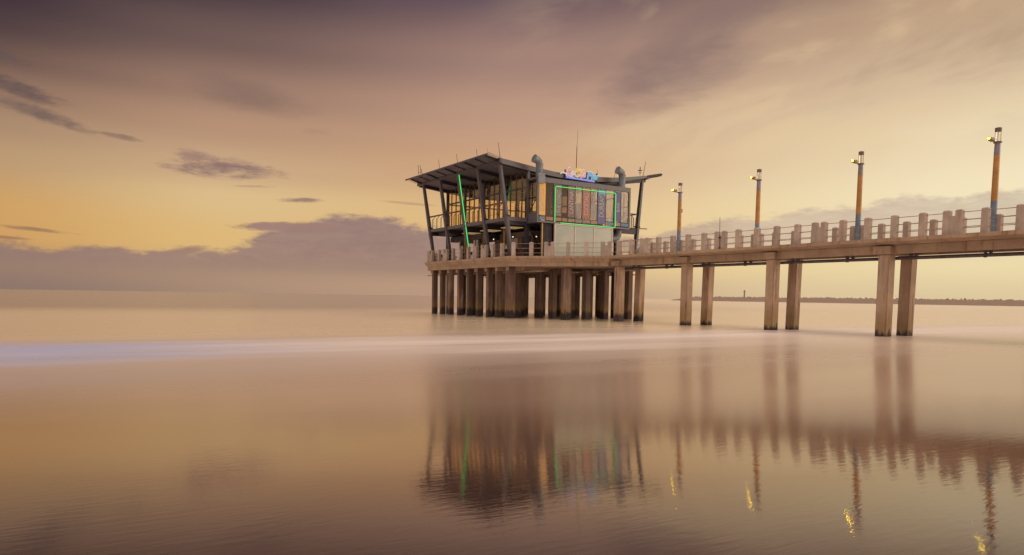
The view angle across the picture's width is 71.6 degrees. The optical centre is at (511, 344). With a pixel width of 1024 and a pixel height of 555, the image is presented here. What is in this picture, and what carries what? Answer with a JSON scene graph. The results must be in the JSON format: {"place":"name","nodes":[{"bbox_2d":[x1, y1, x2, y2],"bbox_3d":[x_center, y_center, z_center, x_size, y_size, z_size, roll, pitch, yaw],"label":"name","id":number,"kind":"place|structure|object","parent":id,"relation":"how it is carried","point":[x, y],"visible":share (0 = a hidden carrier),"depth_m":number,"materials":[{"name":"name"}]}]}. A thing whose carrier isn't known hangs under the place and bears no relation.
{"place":"outdoors","nodes":[
{"label":"outdoors","id":0,"kind":"place"},
{"bbox_2d":[0,289,1023,554],"bbox_3d":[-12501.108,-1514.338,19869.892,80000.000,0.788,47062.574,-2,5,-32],"label":"sea","id":1,"kind":"structure","parent":0,"point":[200,423],"depth_m":9.74,"materials":[{"name":"liquid"}]},
{"bbox_2d":[425,229,1023,336],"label":"pier","id":2,"kind":"structure","parent":1,"relation":"in","point":[507,286],"depth_m":56.54,"materials":[{"name":"concrete"}]},
{"bbox_2d":[427,241,638,261],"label":"platform railing","id":3,"kind":"object","parent":2,"relation":"on","point":[606,250],"visible":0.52,"depth_m":65.53,"materials":[{"name":"concrete"}]},
{"bbox_2d":[405,143,662,261],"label":"restaurant building","id":4,"kind":"structure","parent":2,"relation":"on","point":[482,178],"depth_m":68.94,"materials":[{"name":"metal"}]},
{"bbox_2d":[448,189,452,225],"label":"window","id":5,"kind":"structure","parent":4,"relation":"in","point":[451,189],"depth_m":78.35,"materials":[{"name":"metal"}]},
{"bbox_2d":[451,188,456,224],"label":"window","id":6,"kind":"structure","parent":4,"relation":"in","point":[456,188],"depth_m":77.59,"materials":[{"name":"metal"}]},
{"bbox_2d":[465,185,469,222],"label":"window","id":7,"kind":"structure","parent":4,"relation":"in","point":[469,185],"depth_m":74.93,"materials":[{"name":"metal"}]},
{"bbox_2d":[469,183,474,221],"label":"window","id":8,"kind":"structure","parent":4,"relation":"in","point":[474,183],"depth_m":74.10,"materials":[{"name":"metal"}]},
{"bbox_2d":[474,197,479,220],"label":"window","id":9,"kind":"structure","parent":4,"relation":"in","point":[477,197],"depth_m":73.31,"materials":[{"name":"metal"}]},
{"bbox_2d":[484,180,489,214],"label":"window","id":10,"kind":"structure","parent":4,"relation":"in","point":[489,180],"depth_m":71.54,"materials":[{"name":"metal"}]},
{"bbox_2d":[489,178,494,218],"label":"window","id":11,"kind":"structure","parent":4,"relation":"in","point":[494,178],"depth_m":70.67,"materials":[{"name":"metal"}]},
{"bbox_2d":[494,178,499,217],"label":"window","id":12,"kind":"structure","parent":4,"relation":"in","point":[499,178],"depth_m":69.78,"materials":[{"name":"metal"}]},
{"bbox_2d":[506,174,511,215],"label":"window","id":13,"kind":"structure","parent":4,"relation":"in","point":[510,174],"depth_m":68.08,"materials":[{"name":"metal"}]},
{"bbox_2d":[510,172,516,216],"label":"window","id":14,"kind":"structure","parent":4,"relation":"in","point":[516,172],"depth_m":67.24,"materials":[{"name":"metal"}]},
{"bbox_2d":[516,172,522,210],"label":"window","id":15,"kind":"structure","parent":4,"relation":"in","point":[522,172],"depth_m":66.39,"materials":[{"name":"metal"}]},
{"bbox_2d":[522,236,530,246],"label":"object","id":16,"kind":"structure","parent":4,"relation":"in","point":[523,236],"depth_m":70.67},
{"bbox_2d":[567,185,573,222],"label":"window","id":17,"kind":"structure","parent":4,"relation":"in","point":[567,185],"depth_m":66.08,"materials":[{"name":"metal"}]},
{"bbox_2d":[560,167,599,182],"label":"roof sign","id":18,"kind":"object","parent":4,"relation":"attached to","point":[588,174],"visible":1,"depth_m":68.02,"materials":[{"name":"multicoloured plastic"}]},
{"bbox_2d":[581,187,585,223],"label":"window","id":19,"kind":"structure","parent":4,"relation":"in","point":[582,187],"depth_m":66.99,"materials":[{"name":"metal"}]},
{"bbox_2d":[589,188,596,224],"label":"window","id":20,"kind":"structure","parent":4,"relation":"in","point":[590,188],"depth_m":67.50,"materials":[{"name":"metal"}]},
{"bbox_2d":[596,189,597,224],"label":"window","id":21,"kind":"structure","parent":4,"relation":"in","point":[597,189],"depth_m":67.94,"materials":[{"name":"metal"}]},
{"bbox_2d":[672,183,682,250],"bbox_3d":[13.695,-10.374,58.971,1.031,6.000,0.402,-1,4,-21],"label":"street lamp","id":22,"kind":"object","parent":2,"relation":"on","point":[680,209],"visible":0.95,"depth_m":58.92,"materials":[{"name":"metal"}]},
{"bbox_2d":[750,169,761,227],"bbox_3d":[17.870,-9.864,52.283,0.947,6.000,0.402,-1,4,-21],"label":"street lamp","id":23,"kind":"object","parent":2,"relation":"on","point":[757,212],"visible":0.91,"depth_m":52.22,"materials":[{"name":"metal"}]},
{"bbox_2d":[572,250,1023,271],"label":"service pipe","id":24,"kind":"object","parent":2,"relation":"hanging from","point":[985,254],"visible":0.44,"depth_m":45.01,"materials":[{"name":"metal"}]},
{"bbox_2d":[638,250,992,266],"bbox_3d":[26.848,-4.978,36.461,0.280,0.710,82.000,-2,5,-32],"label":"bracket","id":25,"kind":"object","parent":2,"relation":"hanging from","point":[916,254],"depth_m":48.16,"materials":[{"name":"metal"}]},
{"bbox_2d":[611,204,1023,254],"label":"pier railing","id":26,"kind":"object","parent":2,"relation":"on","point":[951,224],"visible":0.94,"depth_m":43.89,"materials":[{"name":"concrete"}]},
{"bbox_2d":[650,214,1013,252],"bbox_3d":[31.855,-5.888,31.110,0.316,1.351,76.249,-2,5,-32],"label":"pier railing","id":27,"kind":"object","parent":2,"relation":"on","point":[934,225],"visible":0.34,"depth_m":45.73,"materials":[{"name":"concrete"}]},
{"bbox_2d":[851,151,863,239],"bbox_3d":[22.084,-9.355,45.611,0.947,6.000,0.402,-1,4,-21],"label":"street lamp","id":28,"kind":"object","parent":2,"relation":"on","point":[859,199],"visible":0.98,"depth_m":45.59,"materials":[{"name":"metal"}]},
{"bbox_2d":[987,127,1001,231],"bbox_3d":[26.298,-8.845,38.939,0.947,6.000,0.402,-1,4,-21],"label":"street lamp","id":29,"kind":"object","parent":2,"relation":"on","point":[995,178],"visible":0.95,"depth_m":38.92,"materials":[{"name":"brown metal"}]},
{"bbox_2d":[673,296,1023,305],"bbox_3d":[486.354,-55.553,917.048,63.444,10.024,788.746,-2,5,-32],"label":"breakwater","id":30,"kind":"object","parent":1,"relation":"in","point":[978,302],"visible":0.71,"depth_m":920.13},
{"bbox_2d":[0,0,1023,299],"label":"sky","id":31,"kind":"structure","parent":0,"point":[224,146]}
]}

